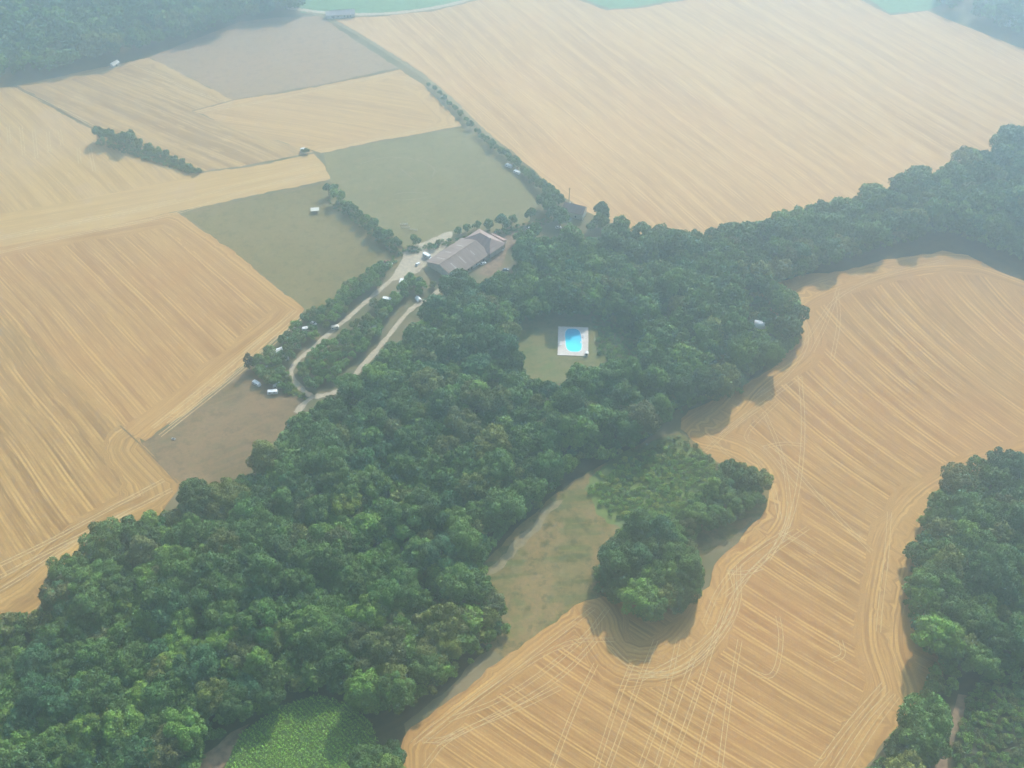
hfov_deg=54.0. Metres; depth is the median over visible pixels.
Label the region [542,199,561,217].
garden tree
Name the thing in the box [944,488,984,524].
tree
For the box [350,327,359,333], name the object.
campsite tree
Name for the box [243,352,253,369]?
cypress
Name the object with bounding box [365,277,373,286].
campsite tree
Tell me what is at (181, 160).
hedge tree
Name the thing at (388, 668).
tree
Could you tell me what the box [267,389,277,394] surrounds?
caravan
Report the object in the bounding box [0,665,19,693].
tree
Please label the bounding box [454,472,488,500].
tree
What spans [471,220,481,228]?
garden tree
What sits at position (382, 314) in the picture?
campsite tree
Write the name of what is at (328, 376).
campsite tree
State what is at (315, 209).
field shelter
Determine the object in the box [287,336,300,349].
campsite tree
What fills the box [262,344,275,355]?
campsite tree
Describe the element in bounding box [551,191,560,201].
hedgerow shrub
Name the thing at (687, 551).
tree
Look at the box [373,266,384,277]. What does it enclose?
campsite tree
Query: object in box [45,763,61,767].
tree
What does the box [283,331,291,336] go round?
campsite tree
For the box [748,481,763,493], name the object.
tree
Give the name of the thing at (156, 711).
tree
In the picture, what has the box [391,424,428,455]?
tree
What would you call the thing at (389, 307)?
campsite tree
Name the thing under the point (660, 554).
tree
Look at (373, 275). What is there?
campsite tree
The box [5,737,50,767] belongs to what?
tree
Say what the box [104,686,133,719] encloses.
tree
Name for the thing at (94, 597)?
tree
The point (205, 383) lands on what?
field tracks
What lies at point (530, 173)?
hedgerow shrub
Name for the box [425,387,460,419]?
tree
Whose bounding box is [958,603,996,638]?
tree
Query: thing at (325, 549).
tree
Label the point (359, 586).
tree
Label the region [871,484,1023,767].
wood floor
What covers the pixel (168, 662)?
tree
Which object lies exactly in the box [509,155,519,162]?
hedgerow shrub
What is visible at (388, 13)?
country road
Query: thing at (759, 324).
greenhouse
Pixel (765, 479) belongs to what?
tree
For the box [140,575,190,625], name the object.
tree
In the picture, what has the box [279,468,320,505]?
tree
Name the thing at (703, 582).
tree
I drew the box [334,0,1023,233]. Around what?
great stubble field
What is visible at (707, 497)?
tree
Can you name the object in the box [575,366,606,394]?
tree
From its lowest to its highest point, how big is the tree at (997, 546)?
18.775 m
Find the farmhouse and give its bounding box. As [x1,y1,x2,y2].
[464,229,505,257]
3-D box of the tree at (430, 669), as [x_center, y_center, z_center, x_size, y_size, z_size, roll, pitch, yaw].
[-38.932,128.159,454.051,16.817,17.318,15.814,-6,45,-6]
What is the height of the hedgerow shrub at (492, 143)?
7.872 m
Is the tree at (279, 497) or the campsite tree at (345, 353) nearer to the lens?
the tree at (279, 497)
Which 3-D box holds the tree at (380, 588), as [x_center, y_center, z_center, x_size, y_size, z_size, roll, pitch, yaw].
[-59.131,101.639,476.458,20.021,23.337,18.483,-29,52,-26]
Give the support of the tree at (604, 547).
on the rough pasture
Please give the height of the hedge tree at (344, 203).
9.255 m
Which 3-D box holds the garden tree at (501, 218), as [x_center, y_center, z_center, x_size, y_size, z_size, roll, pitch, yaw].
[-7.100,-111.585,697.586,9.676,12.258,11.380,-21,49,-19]
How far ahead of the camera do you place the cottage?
708.58 m
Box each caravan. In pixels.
[252,379,260,386]
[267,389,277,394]
[302,326,309,330]
[331,324,338,329]
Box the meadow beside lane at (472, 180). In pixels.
[324,128,557,248]
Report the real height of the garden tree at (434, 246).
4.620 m
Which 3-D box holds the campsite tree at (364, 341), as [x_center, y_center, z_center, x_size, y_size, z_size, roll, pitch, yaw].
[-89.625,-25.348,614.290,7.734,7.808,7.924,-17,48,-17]
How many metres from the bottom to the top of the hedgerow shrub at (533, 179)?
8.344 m
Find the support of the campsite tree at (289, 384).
on the ground at (960, 12)
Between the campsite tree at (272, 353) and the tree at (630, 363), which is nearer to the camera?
the tree at (630, 363)
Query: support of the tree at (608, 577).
on the rough pasture
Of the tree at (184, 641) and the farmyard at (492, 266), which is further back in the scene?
the farmyard at (492, 266)
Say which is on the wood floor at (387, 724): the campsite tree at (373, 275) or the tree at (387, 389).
the tree at (387, 389)
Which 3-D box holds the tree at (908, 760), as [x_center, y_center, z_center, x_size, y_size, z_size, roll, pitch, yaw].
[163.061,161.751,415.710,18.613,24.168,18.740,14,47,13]
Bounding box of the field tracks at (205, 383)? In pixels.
[0,61,457,591]
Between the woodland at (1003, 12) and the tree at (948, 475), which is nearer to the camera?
the tree at (948, 475)
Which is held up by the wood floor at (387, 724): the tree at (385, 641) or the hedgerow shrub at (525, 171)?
the tree at (385, 641)
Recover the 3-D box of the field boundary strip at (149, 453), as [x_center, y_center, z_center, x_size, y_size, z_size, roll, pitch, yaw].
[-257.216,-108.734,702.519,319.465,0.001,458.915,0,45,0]
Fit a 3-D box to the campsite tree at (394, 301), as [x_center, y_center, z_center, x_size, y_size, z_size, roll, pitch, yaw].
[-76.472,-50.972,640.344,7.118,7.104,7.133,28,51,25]
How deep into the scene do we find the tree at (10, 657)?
451.77 m
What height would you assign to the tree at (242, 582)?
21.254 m
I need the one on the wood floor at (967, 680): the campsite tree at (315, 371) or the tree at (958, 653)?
the tree at (958, 653)
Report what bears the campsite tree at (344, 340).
on the ground at (960, 12)
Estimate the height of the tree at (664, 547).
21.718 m
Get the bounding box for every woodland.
[0,0,306,75]
[0,123,1023,767]
[936,0,1023,32]
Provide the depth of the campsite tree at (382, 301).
635.76 m
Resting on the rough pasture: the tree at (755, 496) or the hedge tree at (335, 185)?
the tree at (755, 496)
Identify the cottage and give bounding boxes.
[563,202,586,219]
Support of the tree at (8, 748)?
on the wood floor at (387, 724)
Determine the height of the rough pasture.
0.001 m
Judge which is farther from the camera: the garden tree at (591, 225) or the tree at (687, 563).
the garden tree at (591, 225)
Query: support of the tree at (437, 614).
on the wood floor at (387, 724)
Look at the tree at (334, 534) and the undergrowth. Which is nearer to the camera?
the undergrowth
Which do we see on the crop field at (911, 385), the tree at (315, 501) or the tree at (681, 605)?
the tree at (681, 605)
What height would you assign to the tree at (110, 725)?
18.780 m
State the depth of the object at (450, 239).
697.96 m
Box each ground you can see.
[0,0,1023,766]
[225,696,375,767]
[584,436,715,527]
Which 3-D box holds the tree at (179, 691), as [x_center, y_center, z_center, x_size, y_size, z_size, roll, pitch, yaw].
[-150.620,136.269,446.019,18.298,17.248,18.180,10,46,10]
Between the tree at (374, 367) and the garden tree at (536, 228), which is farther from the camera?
the garden tree at (536, 228)
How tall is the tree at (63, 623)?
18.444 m
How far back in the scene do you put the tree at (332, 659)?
451.51 m
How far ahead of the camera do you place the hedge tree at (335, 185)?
729.59 m
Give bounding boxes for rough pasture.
[474,432,768,656]
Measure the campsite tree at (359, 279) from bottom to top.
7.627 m
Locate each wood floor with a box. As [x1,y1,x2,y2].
[1,222,1023,767]
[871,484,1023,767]
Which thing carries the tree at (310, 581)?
on the wood floor at (387, 724)
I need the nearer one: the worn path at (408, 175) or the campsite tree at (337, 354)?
the campsite tree at (337, 354)
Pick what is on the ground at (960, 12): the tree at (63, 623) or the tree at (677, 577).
the tree at (677, 577)
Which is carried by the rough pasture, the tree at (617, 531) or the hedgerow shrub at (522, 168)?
the tree at (617, 531)
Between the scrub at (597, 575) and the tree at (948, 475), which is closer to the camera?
the scrub at (597, 575)
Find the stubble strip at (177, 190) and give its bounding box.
[0,154,329,245]
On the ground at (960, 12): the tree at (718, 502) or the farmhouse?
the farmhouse
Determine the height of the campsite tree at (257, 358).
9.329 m
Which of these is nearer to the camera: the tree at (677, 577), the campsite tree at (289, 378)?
the tree at (677, 577)
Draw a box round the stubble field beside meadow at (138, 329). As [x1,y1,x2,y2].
[0,212,303,440]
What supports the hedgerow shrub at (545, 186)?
on the ground at (960, 12)
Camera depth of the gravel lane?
623.93 m
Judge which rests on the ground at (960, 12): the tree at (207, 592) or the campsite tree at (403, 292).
the campsite tree at (403, 292)
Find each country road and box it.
[287,0,470,15]
[303,11,498,144]
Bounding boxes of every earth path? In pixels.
[194,724,248,767]
[483,500,562,575]
[935,694,966,767]
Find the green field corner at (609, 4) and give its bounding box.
[587,0,674,8]
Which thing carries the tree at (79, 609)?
on the wood floor at (387, 724)
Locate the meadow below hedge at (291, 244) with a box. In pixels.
[180,183,402,318]
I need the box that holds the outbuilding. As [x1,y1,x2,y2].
[490,233,505,242]
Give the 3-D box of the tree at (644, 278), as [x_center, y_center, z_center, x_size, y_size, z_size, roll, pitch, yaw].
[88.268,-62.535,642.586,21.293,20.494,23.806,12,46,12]
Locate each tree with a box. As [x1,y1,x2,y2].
[0,619,11,645]
[0,646,18,671]
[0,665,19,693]
[0,673,16,709]
[0,696,14,732]
[0,739,24,761]
[0,755,37,767]
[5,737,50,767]
[13,642,55,678]
[15,673,64,716]
[18,665,52,690]
[23,646,59,672]
[34,723,66,758]
[38,574,69,612]
[43,579,77,619]
[44,614,88,648]
[45,552,84,583]
[45,676,96,724]
[45,728,77,763]
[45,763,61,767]
[48,733,89,767]
[50,640,83,679]
[62,750,96,767]
[64,712,104,750]
[65,587,114,630]
[67,666,121,716]
[68,565,107,603]
[69,583,105,614]
[69,637,113,672]
[71,613,105,643]
[77,516,129,558]
[87,558,119,584]
[91,126,102,140]
[94,754,130,767]
[98,565,123,592]
[99,704,145,749]
[99,729,134,763]
[101,128,114,139]
[103,570,139,602]
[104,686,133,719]
[111,133,121,144]
[113,640,152,683]
[114,754,143,767]
[117,129,137,143]
[122,735,157,767]
[124,534,158,568]
[126,680,155,710]
[131,699,173,738]
[132,560,159,590]
[135,138,142,148]
[140,572,190,616]
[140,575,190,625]
[140,722,187,767]
[142,615,168,638]
[142,670,183,712]
[143,142,153,151]
[145,652,174,682]
[150,544,181,568]
[152,146,162,155]
[153,649,194,678]
[154,544,203,586]
[156,672,190,708]
[159,521,199,548]
[161,628,192,652]
[162,149,168,157]
[163,706,207,751]
[165,607,202,637]
[169,643,220,689]
[170,155,177,162]
[175,477,213,513]
[177,512,202,542]
[178,158,184,164]
[179,694,214,730]
[185,163,192,168]
[188,569,235,616]
[192,550,238,583]
[194,676,229,713]
[200,527,241,558]
[201,597,245,630]
[204,625,241,658]
[207,477,236,509]
[217,539,248,571]
[217,683,254,719]
[218,511,256,544]
[219,482,252,508]
[223,633,257,674]
[226,574,251,610]
[228,495,268,527]
[229,671,262,701]
[230,567,270,609]
[232,542,268,575]
[233,596,283,645]
[236,578,270,610]
[237,484,275,514]
[237,509,276,545]
[241,646,274,679]
[245,439,280,473]
[245,553,282,594]
[250,677,285,714]
[251,353,262,365]
[256,366,270,378]
[256,620,286,655]
[260,532,291,562]
[261,355,269,364]
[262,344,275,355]
[263,375,272,383]
[268,350,278,358]
[268,373,281,383]
[270,355,281,363]
[271,485,297,514]
[273,609,313,649]
[275,368,286,375]
[276,350,287,359]
[276,381,285,387]
[277,334,287,343]
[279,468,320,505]
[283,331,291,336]
[283,343,295,351]
[284,375,292,383]
[284,539,323,570]
[285,349,295,358]
[285,381,293,389]
[286,604,332,652]
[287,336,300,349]
[288,320,299,331]
[288,572,324,599]
[292,626,334,660]
[294,492,324,521]
[296,333,306,343]
[296,362,306,369]
[297,367,309,377]
[300,312,309,320]
[300,419,344,461]
[301,494,330,525]
[304,378,318,388]
[305,358,316,367]
[305,441,346,472]
[306,306,316,315]
[306,347,318,357]
[307,330,319,339]
[307,538,345,577]
[308,325,317,330]
[310,368,322,375]
[311,594,346,628]
[311,639,350,678]
[312,456,351,491]
[313,398,348,423]
[314,359,325,368]
[314,376,323,384]
[315,306,326,314]
[315,314,325,323]
[315,343,327,351]
[318,349,330,359]
[318,368,329,378]
[318,525,355,557]
[319,612,355,645]
[320,339,330,345]
[322,183,331,194]
[322,321,329,327]
[323,470,360,505]
[324,356,333,362]
[325,298,335,306]
[325,361,332,371]
[325,374,334,381]
[326,311,337,321]
[326,553,361,588]
[327,488,362,518]
[328,344,335,351]
[328,569,366,603]
[329,188,344,201]
[329,337,338,345]
[330,350,343,361]
[330,364,341,376]
[331,184,338,188]
[331,304,343,317]
[333,361,344,368]
[334,294,342,300]
[334,345,341,351]
[334,373,365,402]
[336,284,349,293]
[336,331,349,340]
[337,300,344,306]
[338,293,348,300]
[340,200,351,209]
[340,305,348,313]
[340,336,351,344]
[341,280,351,287]
[341,328,350,333]
[341,350,347,356]
[342,342,353,351]
[342,358,349,364]
[343,621,381,652]
[343,667,382,712]
[344,298,352,305]
[344,591,387,630]
[345,743,385,767]
[346,202,358,216]
[347,277,358,284]
[348,350,355,357]
[348,686,383,713]
[349,321,357,328]
[350,291,359,298]
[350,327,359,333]
[351,282,357,289]
[352,339,359,344]
[353,210,362,219]
[353,331,364,340]
[353,342,366,352]
[354,276,362,286]
[354,463,391,500]
[354,648,390,673]
[355,288,364,295]
[357,281,369,290]
[358,320,369,331]
[359,214,370,224]
[359,273,367,281]
[360,336,369,345]
[361,312,373,321]
[361,361,397,387]
[363,327,369,334]
[363,329,374,340]
[363,624,409,666]
[365,266,374,274]
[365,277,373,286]
[366,217,378,230]
[366,577,407,617]
[368,272,378,279]
[368,298,378,307]
[368,320,374,327]
[371,327,381,336]
[372,277,381,287]
[372,368,411,401]
[372,662,408,702]
[373,226,384,238]
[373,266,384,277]
[373,316,381,323]
[373,744,393,767]
[374,303,383,313]
[376,323,383,329]
[376,753,405,767]
[377,670,416,714]
[378,308,388,319]
[379,263,388,270]
[379,298,388,306]
[380,229,393,243]
[382,303,392,312]
[385,564,418,594]
[386,446,418,476]
[386,738,400,749]
[388,297,397,307]
[388,501,432,540]
[389,291,399,297]
[389,747,406,764]
[390,236,402,250]
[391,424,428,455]
[392,294,402,302]
[392,579,426,609]
[396,284,405,290]
[399,536,432,567]
[400,279,410,288]
[400,290,408,296]
[401,487,440,527]
[404,272,416,280]
[405,285,412,292]
[407,651,441,683]
[408,280,416,285]
[408,367,445,397]
[410,234,420,244]
[414,287,422,294]
[415,280,427,288]
[415,634,449,669]
[420,533,460,570]
[421,601,465,643]
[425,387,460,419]
[429,281,435,287]
[430,243,436,249]
[433,627,464,658]
[435,561,478,603]
[438,268,476,295]
[440,313,473,340]
[442,405,482,442]
[442,506,473,533]
[442,603,476,633]
[445,518,482,559]
[453,226,461,233]
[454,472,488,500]
[458,303,491,331]
[459,379,490,412]
[459,379,493,412]
[462,223,471,230]
[462,321,494,353]
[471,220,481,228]
[472,423,511,453]
[473,447,514,486]
[483,219,493,228]
[483,486,526,525]
[487,384,514,414]
[494,213,508,227]
[508,214,517,225]
[512,231,523,241]
[524,207,536,220]
[529,223,541,235]
[531,449,564,480]
[535,191,552,204]
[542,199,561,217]
[544,410,576,441]
[551,386,585,414]
[552,207,569,223]
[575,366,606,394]
[585,221,595,230]
[591,211,609,227]
[593,201,609,217]
[595,359,624,386]
[597,540,628,573]
[600,568,629,592]
[601,545,642,581]
[603,579,624,604]
[608,537,634,552]
[610,356,641,384]
[612,410,643,443]
[614,528,622,536]
[617,528,652,548]
[617,577,658,615]
[622,508,653,537]
[626,572,647,585]
[627,399,662,434]
[627,541,654,571]
[633,563,666,588]
[634,268,666,295]
[635,589,668,621]
[644,514,678,542]
[644,537,681,570]
[647,559,677,582]
[648,393,673,423]
[648,511,659,525]
[652,533,677,561]
[653,581,678,609]
[657,266,690,297]
[662,579,688,608]
[665,365,697,396]
[670,576,684,587]
[671,519,686,536]
[671,592,688,614]
[673,537,685,550]
[675,510,689,519]
[675,532,688,550]
[675,554,705,584]
[678,568,704,587]
[681,545,700,558]
[683,501,706,522]
[683,578,702,604]
[685,538,698,553]
[690,496,707,511]
[691,320,726,351]
[693,364,723,396]
[694,490,714,505]
[701,511,720,530]
[702,477,723,498]
[706,362,741,395]
[707,504,727,520]
[709,470,726,479]
[712,474,728,493]
[712,498,725,507]
[717,487,736,503]
[718,311,749,342]
[719,458,738,477]
[719,508,736,525]
[723,334,761,365]
[725,479,737,491]
[726,496,742,512]
[730,491,755,511]
[731,482,747,496]
[732,467,758,488]
[733,462,751,472]
[745,490,762,506]
[748,468,773,489]
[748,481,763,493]
[751,334,785,367]
[758,493,767,504]
[883,748,925,767]
[896,692,953,744]
[898,717,952,765]
[908,560,949,590]
[910,615,964,654]
[917,563,963,602]
[917,714,951,748]
[929,543,964,579]
[936,542,972,568]
[936,621,967,658]
[939,461,980,494]
[941,594,978,626]
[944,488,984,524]
[950,516,982,544]
[958,528,996,561]
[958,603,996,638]
[961,641,1001,678]
[962,549,1017,590]
[965,499,998,529]
[969,615,1010,653]
[978,541,1015,571]
[981,496,1017,528]
[985,446,1023,478]
[1001,543,1023,571]
[1002,502,1023,531]
[1004,611,1023,653]
[1011,639,1023,661]
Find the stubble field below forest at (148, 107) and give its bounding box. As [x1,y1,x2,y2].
[17,58,312,170]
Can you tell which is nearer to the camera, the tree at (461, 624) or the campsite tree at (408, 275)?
the tree at (461, 624)
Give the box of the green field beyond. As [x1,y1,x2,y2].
[300,0,460,13]
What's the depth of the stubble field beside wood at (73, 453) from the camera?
548.32 m
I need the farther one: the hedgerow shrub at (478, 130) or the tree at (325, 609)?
the hedgerow shrub at (478, 130)
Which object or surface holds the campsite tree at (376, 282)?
on the ground at (960, 12)
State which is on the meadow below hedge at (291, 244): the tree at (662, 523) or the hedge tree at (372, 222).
the hedge tree at (372, 222)
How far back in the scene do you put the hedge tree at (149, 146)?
767.25 m
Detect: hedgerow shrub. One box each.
[457,110,463,116]
[465,120,474,126]
[474,128,480,133]
[489,140,498,148]
[497,146,503,153]
[502,148,510,154]
[505,152,512,161]
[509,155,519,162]
[513,160,521,168]
[519,165,526,172]
[523,168,530,176]
[527,170,535,178]
[528,175,538,184]
[534,178,540,187]
[538,178,547,190]
[541,183,551,191]
[545,185,555,192]
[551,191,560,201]
[555,194,565,203]
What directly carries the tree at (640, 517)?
on the rough pasture
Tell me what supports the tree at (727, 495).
on the rough pasture
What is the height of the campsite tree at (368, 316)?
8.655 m
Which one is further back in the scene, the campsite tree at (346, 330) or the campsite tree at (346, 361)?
the campsite tree at (346, 330)
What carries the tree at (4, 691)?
on the wood floor at (387, 724)
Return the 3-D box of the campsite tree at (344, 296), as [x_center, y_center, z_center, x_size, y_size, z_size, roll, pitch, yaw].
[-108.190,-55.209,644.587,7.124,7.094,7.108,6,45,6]
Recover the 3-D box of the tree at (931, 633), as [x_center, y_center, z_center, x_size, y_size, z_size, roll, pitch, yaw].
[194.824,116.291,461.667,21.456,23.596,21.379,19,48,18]
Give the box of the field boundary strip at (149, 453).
[15,69,397,482]
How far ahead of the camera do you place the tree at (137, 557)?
488.16 m
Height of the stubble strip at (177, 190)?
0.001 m
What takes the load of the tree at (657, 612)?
on the crop field at (911, 385)
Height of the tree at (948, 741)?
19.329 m
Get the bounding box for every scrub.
[95,135,201,172]
[252,363,305,399]
[306,256,397,325]
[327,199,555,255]
[587,446,727,521]
[592,564,605,592]
[595,326,637,361]
[630,436,721,479]
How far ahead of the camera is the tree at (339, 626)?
460.96 m
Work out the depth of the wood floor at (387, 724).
548.38 m
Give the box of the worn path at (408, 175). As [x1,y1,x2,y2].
[360,157,435,199]
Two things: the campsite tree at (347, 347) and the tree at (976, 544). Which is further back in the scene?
the campsite tree at (347, 347)
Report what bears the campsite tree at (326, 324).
on the ground at (960, 12)
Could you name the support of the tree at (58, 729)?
on the wood floor at (387, 724)
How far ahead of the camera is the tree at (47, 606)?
471.13 m
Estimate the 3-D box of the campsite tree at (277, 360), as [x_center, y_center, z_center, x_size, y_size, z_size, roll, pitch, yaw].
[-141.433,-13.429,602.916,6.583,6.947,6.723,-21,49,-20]
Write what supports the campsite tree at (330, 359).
on the ground at (960, 12)
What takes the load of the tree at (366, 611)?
on the wood floor at (387, 724)
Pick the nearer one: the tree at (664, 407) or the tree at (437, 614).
the tree at (437, 614)
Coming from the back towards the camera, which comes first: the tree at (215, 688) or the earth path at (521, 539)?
the earth path at (521, 539)
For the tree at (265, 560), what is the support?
on the wood floor at (387, 724)
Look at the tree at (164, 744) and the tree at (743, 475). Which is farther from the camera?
the tree at (743, 475)
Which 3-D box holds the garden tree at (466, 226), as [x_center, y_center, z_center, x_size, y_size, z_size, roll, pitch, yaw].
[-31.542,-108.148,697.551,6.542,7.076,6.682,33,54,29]
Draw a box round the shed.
[110,60,119,66]
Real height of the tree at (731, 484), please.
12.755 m
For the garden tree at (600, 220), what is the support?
on the ground at (960, 12)
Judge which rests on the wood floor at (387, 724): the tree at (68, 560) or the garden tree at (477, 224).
the tree at (68, 560)
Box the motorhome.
[422,252,431,259]
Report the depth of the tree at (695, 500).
522.04 m
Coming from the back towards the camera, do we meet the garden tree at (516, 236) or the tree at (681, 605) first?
the garden tree at (516, 236)
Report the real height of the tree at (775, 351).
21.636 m
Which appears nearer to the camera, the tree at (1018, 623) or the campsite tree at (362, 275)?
the tree at (1018, 623)
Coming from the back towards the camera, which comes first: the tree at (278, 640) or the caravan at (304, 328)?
the caravan at (304, 328)
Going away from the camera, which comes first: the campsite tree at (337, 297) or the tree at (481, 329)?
the tree at (481, 329)
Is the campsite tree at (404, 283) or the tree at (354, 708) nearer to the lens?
the tree at (354, 708)
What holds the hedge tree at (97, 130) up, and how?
on the stubble field below copse at (58, 174)
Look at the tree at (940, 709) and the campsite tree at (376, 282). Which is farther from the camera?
the campsite tree at (376, 282)
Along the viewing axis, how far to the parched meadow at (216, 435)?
567.66 m
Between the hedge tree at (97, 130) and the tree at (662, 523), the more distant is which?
the hedge tree at (97, 130)
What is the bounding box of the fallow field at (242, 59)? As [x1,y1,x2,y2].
[149,16,397,99]
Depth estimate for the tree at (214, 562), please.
478.86 m
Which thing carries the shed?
on the stubble field below forest at (148, 107)
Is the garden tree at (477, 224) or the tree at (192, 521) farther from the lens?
the garden tree at (477, 224)
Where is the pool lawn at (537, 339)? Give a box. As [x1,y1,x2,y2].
[517,310,641,383]
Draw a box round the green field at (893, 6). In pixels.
[870,0,943,12]
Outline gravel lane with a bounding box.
[289,267,397,398]
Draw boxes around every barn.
[325,9,354,18]
[425,238,489,276]
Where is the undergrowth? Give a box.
[952,674,1023,767]
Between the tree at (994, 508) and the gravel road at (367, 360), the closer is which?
the tree at (994, 508)
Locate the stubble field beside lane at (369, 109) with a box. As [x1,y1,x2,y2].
[193,69,460,152]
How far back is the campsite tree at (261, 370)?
593.06 m
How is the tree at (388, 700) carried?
on the wood floor at (387, 724)
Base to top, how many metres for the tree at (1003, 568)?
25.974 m
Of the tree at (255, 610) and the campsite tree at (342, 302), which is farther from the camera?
the campsite tree at (342, 302)
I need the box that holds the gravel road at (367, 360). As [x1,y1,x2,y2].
[293,289,439,412]
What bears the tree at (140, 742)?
on the wood floor at (387, 724)
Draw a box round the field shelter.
[310,207,318,210]
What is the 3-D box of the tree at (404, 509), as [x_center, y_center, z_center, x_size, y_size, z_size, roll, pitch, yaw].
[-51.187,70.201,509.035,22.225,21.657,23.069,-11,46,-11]
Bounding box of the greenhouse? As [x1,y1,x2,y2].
[753,320,766,329]
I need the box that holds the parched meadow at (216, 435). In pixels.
[142,365,303,486]
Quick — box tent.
[415,296,421,301]
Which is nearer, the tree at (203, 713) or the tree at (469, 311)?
the tree at (203, 713)
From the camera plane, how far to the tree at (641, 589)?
473.19 m
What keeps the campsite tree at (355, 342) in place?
on the ground at (960, 12)
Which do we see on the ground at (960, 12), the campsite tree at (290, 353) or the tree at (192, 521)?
the campsite tree at (290, 353)
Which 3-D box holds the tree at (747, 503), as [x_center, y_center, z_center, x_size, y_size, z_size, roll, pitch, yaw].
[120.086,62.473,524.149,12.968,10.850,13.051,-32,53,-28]
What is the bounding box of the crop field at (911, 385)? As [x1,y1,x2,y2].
[401,251,1023,767]
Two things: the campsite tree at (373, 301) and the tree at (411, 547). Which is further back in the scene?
the campsite tree at (373, 301)
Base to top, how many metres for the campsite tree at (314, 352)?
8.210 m
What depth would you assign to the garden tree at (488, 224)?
697.18 m
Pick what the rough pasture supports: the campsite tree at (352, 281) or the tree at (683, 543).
the tree at (683, 543)
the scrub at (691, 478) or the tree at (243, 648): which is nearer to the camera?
the tree at (243, 648)
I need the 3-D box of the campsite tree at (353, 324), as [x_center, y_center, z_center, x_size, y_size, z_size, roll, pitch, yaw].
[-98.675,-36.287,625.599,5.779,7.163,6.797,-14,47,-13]
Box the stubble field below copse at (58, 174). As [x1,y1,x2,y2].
[0,87,200,213]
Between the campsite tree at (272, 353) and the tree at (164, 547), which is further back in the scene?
the campsite tree at (272, 353)
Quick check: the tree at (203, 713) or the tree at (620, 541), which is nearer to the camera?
the tree at (203, 713)
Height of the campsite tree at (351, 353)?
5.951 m
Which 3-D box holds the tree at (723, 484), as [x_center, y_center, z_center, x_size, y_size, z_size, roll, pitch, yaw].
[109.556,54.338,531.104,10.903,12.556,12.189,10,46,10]
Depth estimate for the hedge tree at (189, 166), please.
751.50 m
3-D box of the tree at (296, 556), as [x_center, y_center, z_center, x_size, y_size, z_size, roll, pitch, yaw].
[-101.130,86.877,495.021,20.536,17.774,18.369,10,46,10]
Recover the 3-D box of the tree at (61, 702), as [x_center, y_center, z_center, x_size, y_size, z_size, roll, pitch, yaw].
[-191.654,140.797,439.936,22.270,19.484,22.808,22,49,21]
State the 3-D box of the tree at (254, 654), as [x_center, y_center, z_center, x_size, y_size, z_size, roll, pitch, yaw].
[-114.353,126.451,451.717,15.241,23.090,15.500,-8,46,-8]
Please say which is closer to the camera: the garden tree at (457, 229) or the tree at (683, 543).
the tree at (683, 543)
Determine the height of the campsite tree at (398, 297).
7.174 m
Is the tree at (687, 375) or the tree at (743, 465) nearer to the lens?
the tree at (743, 465)
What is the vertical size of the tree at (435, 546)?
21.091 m
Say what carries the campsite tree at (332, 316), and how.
on the ground at (960, 12)
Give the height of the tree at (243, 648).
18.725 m
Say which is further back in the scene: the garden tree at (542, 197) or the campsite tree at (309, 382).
the garden tree at (542, 197)
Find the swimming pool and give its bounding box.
[557,326,587,355]
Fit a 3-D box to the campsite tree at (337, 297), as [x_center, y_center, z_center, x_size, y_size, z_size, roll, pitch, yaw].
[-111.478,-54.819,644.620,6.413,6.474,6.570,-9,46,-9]
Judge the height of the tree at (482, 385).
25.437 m
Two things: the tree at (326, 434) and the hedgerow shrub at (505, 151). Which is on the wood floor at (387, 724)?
the tree at (326, 434)
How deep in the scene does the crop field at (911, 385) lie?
496.74 m
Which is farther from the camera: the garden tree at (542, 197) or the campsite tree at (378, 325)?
the garden tree at (542, 197)
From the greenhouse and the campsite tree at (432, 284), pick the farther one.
the campsite tree at (432, 284)
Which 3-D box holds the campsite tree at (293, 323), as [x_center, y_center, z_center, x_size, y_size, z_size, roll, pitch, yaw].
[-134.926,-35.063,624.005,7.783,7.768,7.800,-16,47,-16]
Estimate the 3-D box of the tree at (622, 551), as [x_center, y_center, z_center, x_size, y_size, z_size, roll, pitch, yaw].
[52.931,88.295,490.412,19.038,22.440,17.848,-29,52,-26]
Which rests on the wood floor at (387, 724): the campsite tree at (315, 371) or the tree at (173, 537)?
the tree at (173, 537)
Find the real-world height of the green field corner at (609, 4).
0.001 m
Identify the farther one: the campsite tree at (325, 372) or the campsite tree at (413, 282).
the campsite tree at (413, 282)
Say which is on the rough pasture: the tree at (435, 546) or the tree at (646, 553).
the tree at (646, 553)
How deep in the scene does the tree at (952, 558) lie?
483.65 m
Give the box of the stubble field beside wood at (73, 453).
[0,312,179,618]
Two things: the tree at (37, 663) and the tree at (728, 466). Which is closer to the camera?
the tree at (37, 663)
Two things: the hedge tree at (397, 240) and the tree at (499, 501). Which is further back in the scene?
the hedge tree at (397, 240)
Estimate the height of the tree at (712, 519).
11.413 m
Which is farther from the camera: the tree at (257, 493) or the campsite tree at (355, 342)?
the campsite tree at (355, 342)
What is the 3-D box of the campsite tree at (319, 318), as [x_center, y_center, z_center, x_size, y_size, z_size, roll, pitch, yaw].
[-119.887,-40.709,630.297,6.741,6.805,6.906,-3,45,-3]
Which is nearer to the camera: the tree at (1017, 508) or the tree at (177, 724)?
the tree at (177, 724)
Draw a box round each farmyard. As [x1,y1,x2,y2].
[393,231,451,280]
[480,222,542,275]

